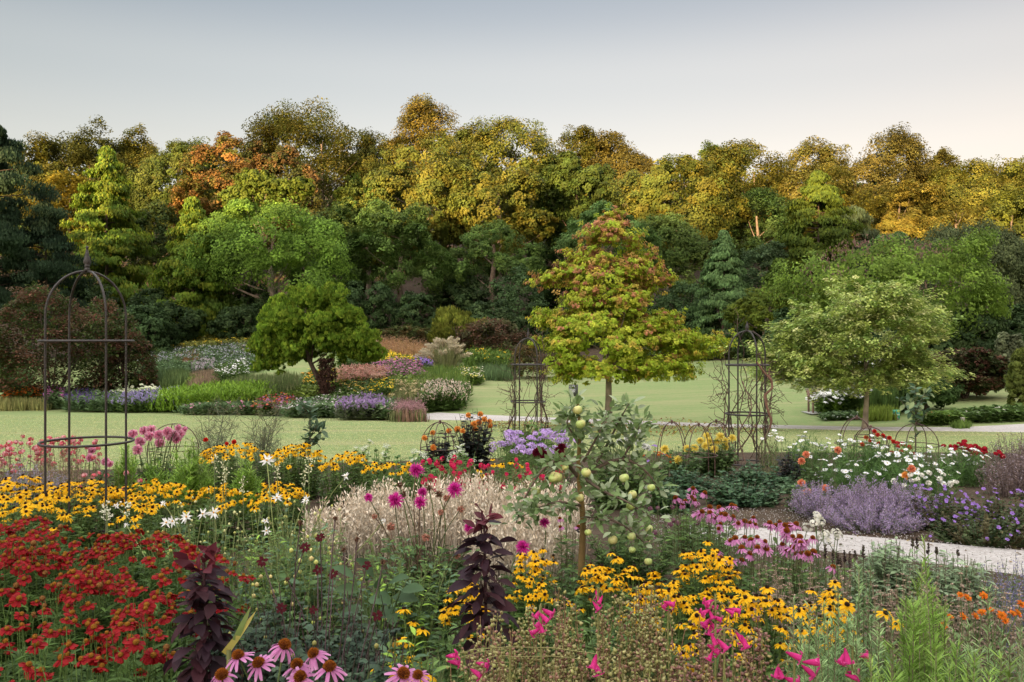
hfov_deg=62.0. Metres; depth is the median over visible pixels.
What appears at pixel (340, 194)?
oak tree
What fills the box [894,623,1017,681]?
leafy plant
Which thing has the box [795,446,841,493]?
dahlia plant
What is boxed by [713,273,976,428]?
pale leaved tree
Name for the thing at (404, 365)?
perennial drift
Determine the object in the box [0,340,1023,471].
lawn
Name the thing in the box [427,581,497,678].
black eyed daisy plant
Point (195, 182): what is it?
maple tree
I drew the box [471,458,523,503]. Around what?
black eyed daisy plant
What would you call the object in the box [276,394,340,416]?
perennial drift
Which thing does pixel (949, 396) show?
shrub
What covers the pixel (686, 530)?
leafy plant
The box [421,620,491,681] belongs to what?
leafy plant
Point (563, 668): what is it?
penstemon plant
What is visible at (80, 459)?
sage plant
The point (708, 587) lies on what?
black eyed daisy plant
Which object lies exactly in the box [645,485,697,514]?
bramble plant
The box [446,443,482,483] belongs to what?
umbel plant
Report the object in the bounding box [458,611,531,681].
penstemon plant
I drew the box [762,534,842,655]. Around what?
coneflower plant
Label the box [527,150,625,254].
oak tree
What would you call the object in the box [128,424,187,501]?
dahlia plant
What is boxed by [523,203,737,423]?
autumn tree
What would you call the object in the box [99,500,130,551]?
white spire plant
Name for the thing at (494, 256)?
oak tree
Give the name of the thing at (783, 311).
evergreen shrub
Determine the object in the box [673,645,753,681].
penstemon plant
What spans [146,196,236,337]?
swamp cypress
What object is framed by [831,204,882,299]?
weeping willow
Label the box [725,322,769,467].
garden obelisk
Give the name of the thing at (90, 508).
black eyed daisy plant
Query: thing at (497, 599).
purple leaved sapling
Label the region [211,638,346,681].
coneflower plant
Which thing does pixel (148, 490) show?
black eyed daisy plant
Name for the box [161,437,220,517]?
kochia plant
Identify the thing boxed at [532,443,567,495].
dahlia plant
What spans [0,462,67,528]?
catmint plant
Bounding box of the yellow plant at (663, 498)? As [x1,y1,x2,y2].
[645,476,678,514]
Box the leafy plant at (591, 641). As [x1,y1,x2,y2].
[514,599,683,681]
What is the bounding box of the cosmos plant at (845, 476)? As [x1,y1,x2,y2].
[811,453,888,496]
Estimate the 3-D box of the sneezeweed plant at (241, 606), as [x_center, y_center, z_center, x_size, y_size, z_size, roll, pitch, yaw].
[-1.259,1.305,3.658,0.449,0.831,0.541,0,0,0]
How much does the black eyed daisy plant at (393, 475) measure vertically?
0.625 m
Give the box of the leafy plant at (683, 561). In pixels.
[656,554,763,627]
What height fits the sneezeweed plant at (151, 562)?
0.837 m
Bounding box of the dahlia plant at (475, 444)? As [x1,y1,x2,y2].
[452,411,496,472]
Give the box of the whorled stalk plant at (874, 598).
[811,564,907,681]
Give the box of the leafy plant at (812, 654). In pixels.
[769,621,880,681]
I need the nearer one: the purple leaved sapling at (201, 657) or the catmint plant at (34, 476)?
the purple leaved sapling at (201, 657)
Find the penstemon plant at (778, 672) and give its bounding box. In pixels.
[771,646,819,681]
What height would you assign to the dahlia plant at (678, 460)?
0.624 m
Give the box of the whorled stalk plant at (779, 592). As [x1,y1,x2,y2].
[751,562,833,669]
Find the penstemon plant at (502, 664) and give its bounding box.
[446,635,506,681]
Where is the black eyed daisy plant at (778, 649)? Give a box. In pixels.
[712,585,808,681]
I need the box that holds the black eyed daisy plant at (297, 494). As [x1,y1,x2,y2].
[237,480,310,546]
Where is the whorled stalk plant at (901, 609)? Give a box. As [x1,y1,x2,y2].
[878,569,972,676]
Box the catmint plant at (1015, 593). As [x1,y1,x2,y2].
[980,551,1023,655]
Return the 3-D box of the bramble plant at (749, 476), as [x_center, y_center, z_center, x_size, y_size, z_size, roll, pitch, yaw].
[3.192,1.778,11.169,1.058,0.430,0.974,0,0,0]
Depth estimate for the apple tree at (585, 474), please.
5.13 m
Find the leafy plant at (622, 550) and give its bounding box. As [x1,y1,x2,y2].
[585,523,677,586]
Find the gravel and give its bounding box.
[632,508,1023,599]
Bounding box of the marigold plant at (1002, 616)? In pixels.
[941,591,1023,681]
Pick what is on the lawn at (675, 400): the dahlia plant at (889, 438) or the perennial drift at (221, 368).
the perennial drift at (221, 368)
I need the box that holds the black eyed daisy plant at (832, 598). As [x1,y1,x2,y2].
[795,580,862,681]
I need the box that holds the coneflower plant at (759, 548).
[716,534,789,633]
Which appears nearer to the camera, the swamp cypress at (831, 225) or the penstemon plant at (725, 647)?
the penstemon plant at (725, 647)
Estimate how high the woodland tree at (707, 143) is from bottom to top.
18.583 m
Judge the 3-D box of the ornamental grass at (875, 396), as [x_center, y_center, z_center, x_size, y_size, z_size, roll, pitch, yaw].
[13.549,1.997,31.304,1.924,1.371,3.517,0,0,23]
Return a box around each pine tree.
[0,125,97,329]
[0,201,98,364]
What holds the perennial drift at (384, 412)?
on the lawn at (675, 400)
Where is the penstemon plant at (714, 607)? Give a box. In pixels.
[699,593,740,680]
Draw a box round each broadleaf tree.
[728,240,787,307]
[860,230,937,303]
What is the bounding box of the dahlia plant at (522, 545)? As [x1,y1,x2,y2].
[498,517,550,626]
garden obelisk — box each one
[37,246,134,549]
[510,328,545,438]
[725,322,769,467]
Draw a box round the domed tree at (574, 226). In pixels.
[551,199,662,340]
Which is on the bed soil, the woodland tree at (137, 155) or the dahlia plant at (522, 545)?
the dahlia plant at (522, 545)
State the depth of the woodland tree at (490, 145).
94.69 m
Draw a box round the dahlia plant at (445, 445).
[417,428,455,474]
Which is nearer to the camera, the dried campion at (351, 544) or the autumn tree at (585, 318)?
the dried campion at (351, 544)
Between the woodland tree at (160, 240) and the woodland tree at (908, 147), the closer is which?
the woodland tree at (160, 240)
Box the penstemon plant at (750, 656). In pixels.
[672,601,792,681]
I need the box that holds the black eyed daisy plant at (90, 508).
[34,479,122,566]
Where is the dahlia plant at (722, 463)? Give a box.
[689,432,740,477]
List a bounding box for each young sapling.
[296,400,330,454]
[896,383,934,463]
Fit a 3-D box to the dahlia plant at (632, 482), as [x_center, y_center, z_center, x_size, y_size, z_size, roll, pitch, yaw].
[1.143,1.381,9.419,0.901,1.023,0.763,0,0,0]
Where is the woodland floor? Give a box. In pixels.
[0,183,1023,361]
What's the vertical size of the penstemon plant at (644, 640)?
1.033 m
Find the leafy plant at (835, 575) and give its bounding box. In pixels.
[805,551,854,635]
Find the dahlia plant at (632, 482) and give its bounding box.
[581,423,655,509]
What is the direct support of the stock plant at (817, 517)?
on the bed soil
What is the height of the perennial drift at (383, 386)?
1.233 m
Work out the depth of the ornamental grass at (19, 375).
53.87 m
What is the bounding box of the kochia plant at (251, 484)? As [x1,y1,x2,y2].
[227,456,263,520]
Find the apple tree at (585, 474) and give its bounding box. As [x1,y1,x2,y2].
[489,385,679,587]
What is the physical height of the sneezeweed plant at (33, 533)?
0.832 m
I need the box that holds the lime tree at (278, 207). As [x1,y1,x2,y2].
[176,167,358,306]
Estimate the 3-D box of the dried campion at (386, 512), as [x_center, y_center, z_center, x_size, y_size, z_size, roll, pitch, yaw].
[-1.017,1.460,6.996,0.786,0.662,1.050,0,0,0]
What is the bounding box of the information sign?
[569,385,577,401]
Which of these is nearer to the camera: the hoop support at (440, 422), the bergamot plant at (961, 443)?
the bergamot plant at (961, 443)
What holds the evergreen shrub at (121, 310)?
on the lawn at (675, 400)
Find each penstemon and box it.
[416,455,476,524]
[472,457,536,510]
[525,465,572,516]
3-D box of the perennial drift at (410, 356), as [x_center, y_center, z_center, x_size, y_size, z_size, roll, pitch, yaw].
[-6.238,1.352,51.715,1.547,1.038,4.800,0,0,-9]
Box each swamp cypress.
[54,145,172,322]
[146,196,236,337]
[182,223,254,332]
[756,257,798,316]
[773,170,867,308]
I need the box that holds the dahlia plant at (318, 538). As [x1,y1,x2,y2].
[254,516,385,681]
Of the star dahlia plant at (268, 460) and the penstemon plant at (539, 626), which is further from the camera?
the star dahlia plant at (268, 460)
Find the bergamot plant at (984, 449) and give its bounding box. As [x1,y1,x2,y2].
[973,446,1005,479]
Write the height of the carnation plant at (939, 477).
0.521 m
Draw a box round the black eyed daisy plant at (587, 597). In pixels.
[565,551,654,658]
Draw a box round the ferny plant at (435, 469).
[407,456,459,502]
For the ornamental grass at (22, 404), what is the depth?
43.52 m
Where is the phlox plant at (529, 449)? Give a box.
[510,442,557,487]
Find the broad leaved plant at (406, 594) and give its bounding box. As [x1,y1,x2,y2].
[332,557,424,655]
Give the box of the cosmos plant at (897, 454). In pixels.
[865,439,938,487]
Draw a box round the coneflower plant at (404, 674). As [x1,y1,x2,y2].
[384,664,429,681]
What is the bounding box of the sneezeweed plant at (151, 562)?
[37,528,202,661]
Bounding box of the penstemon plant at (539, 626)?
[529,603,554,681]
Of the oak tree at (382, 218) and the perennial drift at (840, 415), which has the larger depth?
the oak tree at (382, 218)
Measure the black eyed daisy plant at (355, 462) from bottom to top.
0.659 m
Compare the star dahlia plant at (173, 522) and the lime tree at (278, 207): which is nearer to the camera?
the star dahlia plant at (173, 522)
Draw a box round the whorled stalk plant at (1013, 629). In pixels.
[965,585,1023,681]
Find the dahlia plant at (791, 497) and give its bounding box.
[781,479,829,511]
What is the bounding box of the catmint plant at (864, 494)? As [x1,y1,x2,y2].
[833,472,902,523]
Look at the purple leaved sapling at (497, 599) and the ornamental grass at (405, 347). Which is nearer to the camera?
the purple leaved sapling at (497, 599)
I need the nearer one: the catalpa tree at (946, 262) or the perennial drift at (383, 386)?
the perennial drift at (383, 386)
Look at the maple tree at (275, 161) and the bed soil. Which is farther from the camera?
the maple tree at (275, 161)
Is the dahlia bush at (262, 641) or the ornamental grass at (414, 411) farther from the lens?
the ornamental grass at (414, 411)
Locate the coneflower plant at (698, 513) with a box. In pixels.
[666,486,723,595]
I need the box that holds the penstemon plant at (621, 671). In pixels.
[547,635,668,681]
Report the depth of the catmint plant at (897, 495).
8.19 m
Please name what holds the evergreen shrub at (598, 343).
on the woodland floor
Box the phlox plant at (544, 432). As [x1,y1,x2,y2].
[528,428,575,481]
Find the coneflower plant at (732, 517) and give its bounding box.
[705,503,762,592]
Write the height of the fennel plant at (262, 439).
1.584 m
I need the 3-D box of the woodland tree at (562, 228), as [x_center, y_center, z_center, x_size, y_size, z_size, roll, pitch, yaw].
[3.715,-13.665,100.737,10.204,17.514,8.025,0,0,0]
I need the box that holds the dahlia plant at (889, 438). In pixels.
[854,429,895,474]
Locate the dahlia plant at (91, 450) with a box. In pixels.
[73,447,114,503]
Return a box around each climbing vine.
[493,326,563,448]
[701,308,790,468]
[756,362,772,429]
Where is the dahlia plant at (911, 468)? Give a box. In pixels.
[895,465,922,495]
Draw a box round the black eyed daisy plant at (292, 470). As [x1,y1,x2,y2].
[264,442,329,500]
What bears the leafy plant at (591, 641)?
on the bed soil
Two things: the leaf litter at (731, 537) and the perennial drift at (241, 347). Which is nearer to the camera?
the leaf litter at (731, 537)
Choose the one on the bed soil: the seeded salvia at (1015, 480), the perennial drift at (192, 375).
the seeded salvia at (1015, 480)
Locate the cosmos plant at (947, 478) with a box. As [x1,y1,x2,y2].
[874,455,964,497]
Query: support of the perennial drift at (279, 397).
on the lawn at (675, 400)
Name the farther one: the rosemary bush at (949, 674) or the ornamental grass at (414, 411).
the ornamental grass at (414, 411)
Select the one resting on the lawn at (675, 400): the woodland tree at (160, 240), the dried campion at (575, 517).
the woodland tree at (160, 240)
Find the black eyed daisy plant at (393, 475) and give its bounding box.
[359,461,422,514]
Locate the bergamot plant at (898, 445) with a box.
[889,441,915,472]
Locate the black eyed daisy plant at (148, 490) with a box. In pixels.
[98,478,194,552]
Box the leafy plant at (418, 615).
[336,536,459,657]
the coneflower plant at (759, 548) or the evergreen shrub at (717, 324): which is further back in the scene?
the evergreen shrub at (717, 324)
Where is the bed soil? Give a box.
[0,452,1023,680]
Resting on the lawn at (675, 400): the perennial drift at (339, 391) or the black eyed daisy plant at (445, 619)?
the perennial drift at (339, 391)
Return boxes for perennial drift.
[0,384,47,399]
[38,383,67,408]
[59,388,97,410]
[81,389,123,410]
[96,383,157,392]
[109,386,181,411]
[132,331,250,355]
[134,339,253,368]
[146,377,277,411]
[150,359,191,371]
[172,398,258,413]
[185,373,202,385]
[186,357,217,372]
[189,353,255,370]
[212,362,231,382]
[226,358,250,379]
[228,335,387,354]
[251,387,301,400]
[251,392,297,414]
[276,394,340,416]
[288,383,321,397]
[300,368,341,387]
[326,384,387,397]
[329,355,380,368]
[331,391,393,418]
[333,363,393,387]
[340,375,369,392]
[366,376,396,396]
[371,356,427,376]
[376,396,403,418]
[380,369,439,387]
[383,350,405,363]
[402,354,419,362]
[413,356,434,366]
[415,378,473,410]
[446,364,486,383]
[460,341,518,372]
[640,344,820,359]
[805,387,841,412]
[816,409,860,419]
[830,387,846,410]
[833,387,871,410]
[911,409,966,425]
[949,403,1023,422]
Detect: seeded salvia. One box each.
[974,450,1023,498]
[987,432,1023,476]
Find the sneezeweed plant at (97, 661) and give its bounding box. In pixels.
[4,633,108,681]
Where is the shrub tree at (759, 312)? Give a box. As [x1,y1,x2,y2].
[721,285,797,359]
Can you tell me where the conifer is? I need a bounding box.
[686,229,757,352]
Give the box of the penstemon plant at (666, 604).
[656,595,682,681]
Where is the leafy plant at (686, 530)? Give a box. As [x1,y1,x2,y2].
[651,505,741,562]
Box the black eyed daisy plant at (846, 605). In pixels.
[788,598,903,681]
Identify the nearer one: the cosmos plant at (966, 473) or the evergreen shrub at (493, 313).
the cosmos plant at (966, 473)
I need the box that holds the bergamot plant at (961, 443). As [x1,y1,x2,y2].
[941,439,983,477]
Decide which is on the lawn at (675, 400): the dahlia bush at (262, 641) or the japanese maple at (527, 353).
the japanese maple at (527, 353)
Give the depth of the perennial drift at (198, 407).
37.80 m
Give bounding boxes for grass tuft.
[948,419,973,428]
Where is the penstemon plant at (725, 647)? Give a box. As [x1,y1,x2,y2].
[705,626,751,681]
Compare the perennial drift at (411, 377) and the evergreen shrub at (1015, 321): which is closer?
the perennial drift at (411, 377)
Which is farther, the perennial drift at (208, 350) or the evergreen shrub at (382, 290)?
the evergreen shrub at (382, 290)
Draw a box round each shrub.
[48,277,119,360]
[89,300,145,361]
[111,302,181,356]
[123,287,168,322]
[146,300,206,344]
[205,302,262,342]
[230,281,283,329]
[336,288,372,326]
[341,279,398,328]
[390,290,439,335]
[424,266,489,312]
[433,279,491,323]
[465,298,521,346]
[485,263,548,327]
[511,301,552,349]
[563,307,605,346]
[607,286,654,318]
[645,280,713,333]
[673,298,720,335]
[734,318,773,360]
[759,307,819,365]
[833,332,882,363]
[880,324,954,369]
[891,375,964,409]
[930,308,1010,357]
[986,302,1023,351]
[993,331,1023,384]
[1003,347,1023,406]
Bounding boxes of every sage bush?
[839,534,944,651]
[912,549,1009,675]
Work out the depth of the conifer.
61.14 m
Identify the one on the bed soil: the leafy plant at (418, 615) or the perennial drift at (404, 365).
the leafy plant at (418, 615)
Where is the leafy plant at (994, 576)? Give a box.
[938,556,1023,629]
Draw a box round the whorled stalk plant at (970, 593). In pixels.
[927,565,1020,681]
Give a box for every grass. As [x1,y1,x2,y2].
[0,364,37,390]
[0,394,51,410]
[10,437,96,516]
[128,366,168,387]
[158,366,192,388]
[174,349,202,361]
[186,367,223,386]
[224,371,308,392]
[380,335,435,359]
[384,378,427,401]
[384,396,429,421]
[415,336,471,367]
[415,362,473,384]
[476,360,516,380]
[854,384,905,414]
[856,403,900,421]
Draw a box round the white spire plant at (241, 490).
[211,454,312,566]
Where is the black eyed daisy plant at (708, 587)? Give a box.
[664,540,749,671]
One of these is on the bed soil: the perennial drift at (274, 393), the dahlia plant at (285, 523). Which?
the dahlia plant at (285, 523)
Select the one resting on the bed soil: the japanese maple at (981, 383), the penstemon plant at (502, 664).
the penstemon plant at (502, 664)
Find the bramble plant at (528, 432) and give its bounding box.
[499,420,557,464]
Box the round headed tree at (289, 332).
[245,280,387,393]
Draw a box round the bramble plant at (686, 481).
[650,465,722,496]
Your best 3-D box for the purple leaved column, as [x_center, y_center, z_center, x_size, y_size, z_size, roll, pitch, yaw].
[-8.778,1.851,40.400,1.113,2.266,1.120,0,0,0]
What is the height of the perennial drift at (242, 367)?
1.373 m
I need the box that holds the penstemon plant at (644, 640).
[594,583,689,681]
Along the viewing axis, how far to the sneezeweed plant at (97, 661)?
2.28 m
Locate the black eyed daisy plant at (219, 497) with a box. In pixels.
[184,483,248,553]
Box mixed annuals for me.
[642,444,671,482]
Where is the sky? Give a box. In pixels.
[0,0,1023,190]
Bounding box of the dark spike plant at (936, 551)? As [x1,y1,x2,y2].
[898,536,959,580]
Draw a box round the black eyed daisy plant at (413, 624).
[370,606,442,681]
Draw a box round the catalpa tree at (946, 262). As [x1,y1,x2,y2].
[757,226,1013,346]
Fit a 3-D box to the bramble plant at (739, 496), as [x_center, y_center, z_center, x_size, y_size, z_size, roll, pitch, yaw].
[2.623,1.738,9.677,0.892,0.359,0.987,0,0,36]
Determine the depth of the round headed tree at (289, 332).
40.21 m
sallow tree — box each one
[895,216,1023,332]
[1001,250,1023,319]
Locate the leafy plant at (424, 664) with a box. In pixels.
[367,626,447,681]
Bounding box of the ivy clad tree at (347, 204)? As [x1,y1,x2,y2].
[329,172,394,300]
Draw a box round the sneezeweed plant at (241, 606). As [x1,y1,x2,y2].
[181,554,267,679]
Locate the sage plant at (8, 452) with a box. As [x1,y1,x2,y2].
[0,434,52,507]
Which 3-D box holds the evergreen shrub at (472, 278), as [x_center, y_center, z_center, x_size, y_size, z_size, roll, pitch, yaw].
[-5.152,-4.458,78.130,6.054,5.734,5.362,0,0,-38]
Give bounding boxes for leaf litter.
[113,468,1022,648]
[458,417,762,435]
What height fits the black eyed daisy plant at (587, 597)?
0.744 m
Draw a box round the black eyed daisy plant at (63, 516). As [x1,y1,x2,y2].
[0,492,90,579]
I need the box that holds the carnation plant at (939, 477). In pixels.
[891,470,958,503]
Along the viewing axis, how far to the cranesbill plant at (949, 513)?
7.91 m
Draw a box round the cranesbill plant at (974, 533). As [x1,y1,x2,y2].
[923,506,1023,548]
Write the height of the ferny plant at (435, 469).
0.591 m
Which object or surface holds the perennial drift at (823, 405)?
on the lawn at (675, 400)
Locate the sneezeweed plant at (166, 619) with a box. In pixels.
[103,572,195,681]
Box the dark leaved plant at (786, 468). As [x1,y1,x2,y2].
[775,450,804,481]
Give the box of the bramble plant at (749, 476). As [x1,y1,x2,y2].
[714,460,794,490]
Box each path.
[426,412,1023,431]
[690,524,1023,574]
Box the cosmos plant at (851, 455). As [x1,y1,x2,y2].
[818,433,885,481]
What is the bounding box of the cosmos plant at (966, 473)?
[919,445,991,486]
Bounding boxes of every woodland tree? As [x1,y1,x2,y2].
[0,130,65,250]
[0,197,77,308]
[29,115,145,284]
[108,199,180,297]
[114,122,170,283]
[123,136,229,305]
[191,157,232,194]
[220,95,384,248]
[275,201,379,285]
[342,126,415,281]
[376,93,484,269]
[443,114,575,291]
[515,152,581,270]
[524,237,600,310]
[552,124,603,254]
[578,128,663,217]
[686,139,748,265]
[691,138,798,285]
[713,184,806,287]
[759,162,891,257]
[763,135,855,233]
[831,121,938,231]
[850,178,957,259]
[895,146,962,280]
[903,194,1008,282]
[924,154,1023,236]
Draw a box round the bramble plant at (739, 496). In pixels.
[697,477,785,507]
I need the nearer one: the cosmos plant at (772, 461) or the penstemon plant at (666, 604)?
the penstemon plant at (666, 604)
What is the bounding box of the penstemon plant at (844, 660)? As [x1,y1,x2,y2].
[835,644,868,681]
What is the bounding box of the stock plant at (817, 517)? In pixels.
[799,511,842,622]
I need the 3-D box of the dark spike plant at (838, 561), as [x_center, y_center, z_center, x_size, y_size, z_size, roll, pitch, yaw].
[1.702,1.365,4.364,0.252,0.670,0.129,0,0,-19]
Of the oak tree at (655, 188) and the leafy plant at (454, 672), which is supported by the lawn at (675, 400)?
the oak tree at (655, 188)
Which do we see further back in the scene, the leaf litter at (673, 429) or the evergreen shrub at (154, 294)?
the evergreen shrub at (154, 294)
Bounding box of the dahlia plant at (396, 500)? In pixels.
[356,463,482,627]
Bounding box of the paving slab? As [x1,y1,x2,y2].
[801,411,819,413]
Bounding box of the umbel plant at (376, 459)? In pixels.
[348,439,392,494]
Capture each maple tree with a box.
[19,170,110,264]
[167,130,283,293]
[242,140,329,294]
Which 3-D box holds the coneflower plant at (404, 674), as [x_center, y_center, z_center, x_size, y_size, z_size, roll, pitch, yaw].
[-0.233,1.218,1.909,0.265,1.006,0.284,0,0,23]
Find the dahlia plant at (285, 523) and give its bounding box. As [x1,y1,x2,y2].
[228,491,346,604]
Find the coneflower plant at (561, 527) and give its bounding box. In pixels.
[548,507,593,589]
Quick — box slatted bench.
[806,387,821,412]
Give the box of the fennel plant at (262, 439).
[230,386,291,484]
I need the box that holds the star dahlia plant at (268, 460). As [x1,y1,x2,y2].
[228,454,385,598]
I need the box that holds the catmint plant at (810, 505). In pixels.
[786,478,861,521]
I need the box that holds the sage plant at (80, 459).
[38,435,101,508]
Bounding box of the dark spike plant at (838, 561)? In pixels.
[823,544,864,636]
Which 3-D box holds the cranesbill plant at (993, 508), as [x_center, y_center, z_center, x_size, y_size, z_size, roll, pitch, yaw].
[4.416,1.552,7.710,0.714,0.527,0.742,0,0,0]
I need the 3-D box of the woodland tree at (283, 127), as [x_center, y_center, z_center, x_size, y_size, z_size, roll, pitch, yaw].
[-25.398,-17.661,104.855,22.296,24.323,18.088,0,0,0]
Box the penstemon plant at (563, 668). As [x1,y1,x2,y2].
[511,583,611,681]
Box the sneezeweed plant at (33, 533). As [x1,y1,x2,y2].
[0,515,90,641]
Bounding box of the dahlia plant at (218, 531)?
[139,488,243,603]
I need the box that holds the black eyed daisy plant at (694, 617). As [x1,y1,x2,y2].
[671,611,756,681]
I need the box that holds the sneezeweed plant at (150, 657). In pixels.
[53,605,182,681]
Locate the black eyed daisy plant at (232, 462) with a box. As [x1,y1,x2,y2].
[198,442,274,499]
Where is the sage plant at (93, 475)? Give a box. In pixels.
[77,466,145,526]
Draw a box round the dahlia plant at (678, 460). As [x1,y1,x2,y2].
[659,444,704,478]
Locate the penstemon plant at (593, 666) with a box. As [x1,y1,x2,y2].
[445,647,604,681]
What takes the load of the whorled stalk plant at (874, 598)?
on the bed soil
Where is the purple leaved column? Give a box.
[314,357,337,395]
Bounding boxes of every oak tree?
[309,186,373,293]
[335,197,466,322]
[339,131,487,305]
[444,164,558,308]
[447,219,546,308]
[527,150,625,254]
[590,212,720,304]
[601,138,757,307]
[978,186,1023,298]
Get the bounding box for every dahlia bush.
[193,591,275,681]
[231,583,339,681]
[266,612,341,681]
[306,578,406,681]
[345,643,410,681]
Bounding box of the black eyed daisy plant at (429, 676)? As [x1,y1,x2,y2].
[388,671,434,681]
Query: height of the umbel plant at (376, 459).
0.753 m
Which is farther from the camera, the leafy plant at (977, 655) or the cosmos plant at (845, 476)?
the cosmos plant at (845, 476)
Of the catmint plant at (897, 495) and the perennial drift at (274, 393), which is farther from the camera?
the perennial drift at (274, 393)
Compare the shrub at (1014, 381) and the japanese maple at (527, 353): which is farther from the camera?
the japanese maple at (527, 353)
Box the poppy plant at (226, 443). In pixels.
[203,437,236,487]
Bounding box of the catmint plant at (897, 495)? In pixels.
[877,476,942,525]
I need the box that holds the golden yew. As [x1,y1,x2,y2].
[427,305,494,350]
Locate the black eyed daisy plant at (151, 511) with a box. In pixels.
[103,502,196,585]
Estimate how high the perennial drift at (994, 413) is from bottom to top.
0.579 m
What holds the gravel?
on the bed soil
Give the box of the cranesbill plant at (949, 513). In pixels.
[906,482,978,531]
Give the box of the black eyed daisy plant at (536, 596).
[499,547,574,681]
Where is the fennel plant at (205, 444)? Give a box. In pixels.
[180,389,243,484]
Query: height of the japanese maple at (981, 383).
2.319 m
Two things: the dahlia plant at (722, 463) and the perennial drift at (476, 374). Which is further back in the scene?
the perennial drift at (476, 374)
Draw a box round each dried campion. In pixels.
[298,485,373,566]
[343,476,435,558]
[417,467,513,559]
[457,502,572,589]
[500,477,593,567]
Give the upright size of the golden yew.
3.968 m
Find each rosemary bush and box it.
[783,587,845,681]
[802,609,899,681]
[822,561,886,681]
[860,638,1019,681]
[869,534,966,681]
[940,584,1023,681]
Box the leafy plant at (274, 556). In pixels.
[221,517,357,634]
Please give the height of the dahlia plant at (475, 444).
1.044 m
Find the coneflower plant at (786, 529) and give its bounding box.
[757,520,815,626]
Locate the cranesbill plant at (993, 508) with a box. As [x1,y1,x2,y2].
[961,484,1023,537]
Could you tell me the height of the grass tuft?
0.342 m
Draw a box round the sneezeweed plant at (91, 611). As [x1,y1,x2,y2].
[21,555,143,681]
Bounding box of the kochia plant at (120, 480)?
[108,443,144,513]
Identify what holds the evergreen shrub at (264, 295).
on the woodland floor
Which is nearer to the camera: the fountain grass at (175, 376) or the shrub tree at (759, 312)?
the fountain grass at (175, 376)
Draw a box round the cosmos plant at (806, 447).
[779,431,834,479]
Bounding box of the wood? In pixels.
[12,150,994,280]
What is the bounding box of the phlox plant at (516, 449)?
[489,429,537,484]
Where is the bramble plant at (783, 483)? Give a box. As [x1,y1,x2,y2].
[772,477,803,493]
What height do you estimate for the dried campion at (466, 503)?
0.721 m
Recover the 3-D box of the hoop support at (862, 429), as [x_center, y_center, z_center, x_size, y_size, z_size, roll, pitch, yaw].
[5.555,1.703,13.200,0.567,0.813,0.567,0,0,0]
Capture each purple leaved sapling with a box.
[163,542,240,681]
[445,502,519,674]
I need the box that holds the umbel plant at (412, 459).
[390,449,444,493]
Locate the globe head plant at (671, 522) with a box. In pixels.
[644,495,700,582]
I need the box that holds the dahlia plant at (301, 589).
[238,533,360,672]
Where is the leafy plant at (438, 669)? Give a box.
[420,650,463,681]
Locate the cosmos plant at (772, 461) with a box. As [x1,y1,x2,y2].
[757,429,784,474]
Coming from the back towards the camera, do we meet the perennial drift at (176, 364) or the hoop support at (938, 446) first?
the perennial drift at (176, 364)
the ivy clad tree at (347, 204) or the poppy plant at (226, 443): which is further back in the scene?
the ivy clad tree at (347, 204)
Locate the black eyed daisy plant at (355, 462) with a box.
[315,451,369,505]
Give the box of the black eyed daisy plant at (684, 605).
[628,570,706,681]
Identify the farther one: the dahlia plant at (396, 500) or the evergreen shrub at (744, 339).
the evergreen shrub at (744, 339)
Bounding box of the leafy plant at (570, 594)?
[528,557,606,635]
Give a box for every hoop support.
[147,423,198,468]
[420,420,459,460]
[653,420,690,472]
[680,422,717,478]
[699,419,736,467]
[834,415,874,450]
[851,425,890,471]
[893,423,940,468]
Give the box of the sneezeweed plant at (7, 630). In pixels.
[0,592,88,681]
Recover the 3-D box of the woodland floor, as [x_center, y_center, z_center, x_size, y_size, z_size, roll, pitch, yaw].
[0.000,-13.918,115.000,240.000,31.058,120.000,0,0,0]
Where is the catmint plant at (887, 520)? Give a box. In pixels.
[817,495,930,534]
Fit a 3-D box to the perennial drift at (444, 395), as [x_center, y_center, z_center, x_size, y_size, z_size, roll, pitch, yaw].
[-3.071,2.354,38.516,2.867,1.308,5.258,0,0,0]
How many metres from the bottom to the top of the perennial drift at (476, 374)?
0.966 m
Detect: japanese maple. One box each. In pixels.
[0,280,143,396]
[96,322,159,389]
[376,323,432,345]
[444,316,535,357]
[507,336,573,378]
[928,347,1010,398]
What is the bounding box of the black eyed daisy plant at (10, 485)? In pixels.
[0,474,60,542]
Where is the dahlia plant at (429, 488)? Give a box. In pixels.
[397,482,445,605]
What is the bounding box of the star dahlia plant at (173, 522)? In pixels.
[114,501,222,598]
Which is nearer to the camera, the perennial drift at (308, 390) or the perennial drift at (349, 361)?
the perennial drift at (308, 390)
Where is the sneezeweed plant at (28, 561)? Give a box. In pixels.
[0,533,83,680]
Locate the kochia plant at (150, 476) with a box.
[136,451,169,510]
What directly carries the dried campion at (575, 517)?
on the bed soil
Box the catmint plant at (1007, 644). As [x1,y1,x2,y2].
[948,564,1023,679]
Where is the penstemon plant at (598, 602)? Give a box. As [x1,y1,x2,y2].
[580,586,616,681]
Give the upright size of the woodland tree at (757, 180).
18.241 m
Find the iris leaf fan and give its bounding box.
[222,606,255,677]
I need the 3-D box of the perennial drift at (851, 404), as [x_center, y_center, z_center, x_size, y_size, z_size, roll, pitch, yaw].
[12.425,2.073,31.502,1.470,1.112,3.199,0,0,15]
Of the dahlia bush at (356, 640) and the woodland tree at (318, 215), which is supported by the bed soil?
the dahlia bush at (356, 640)

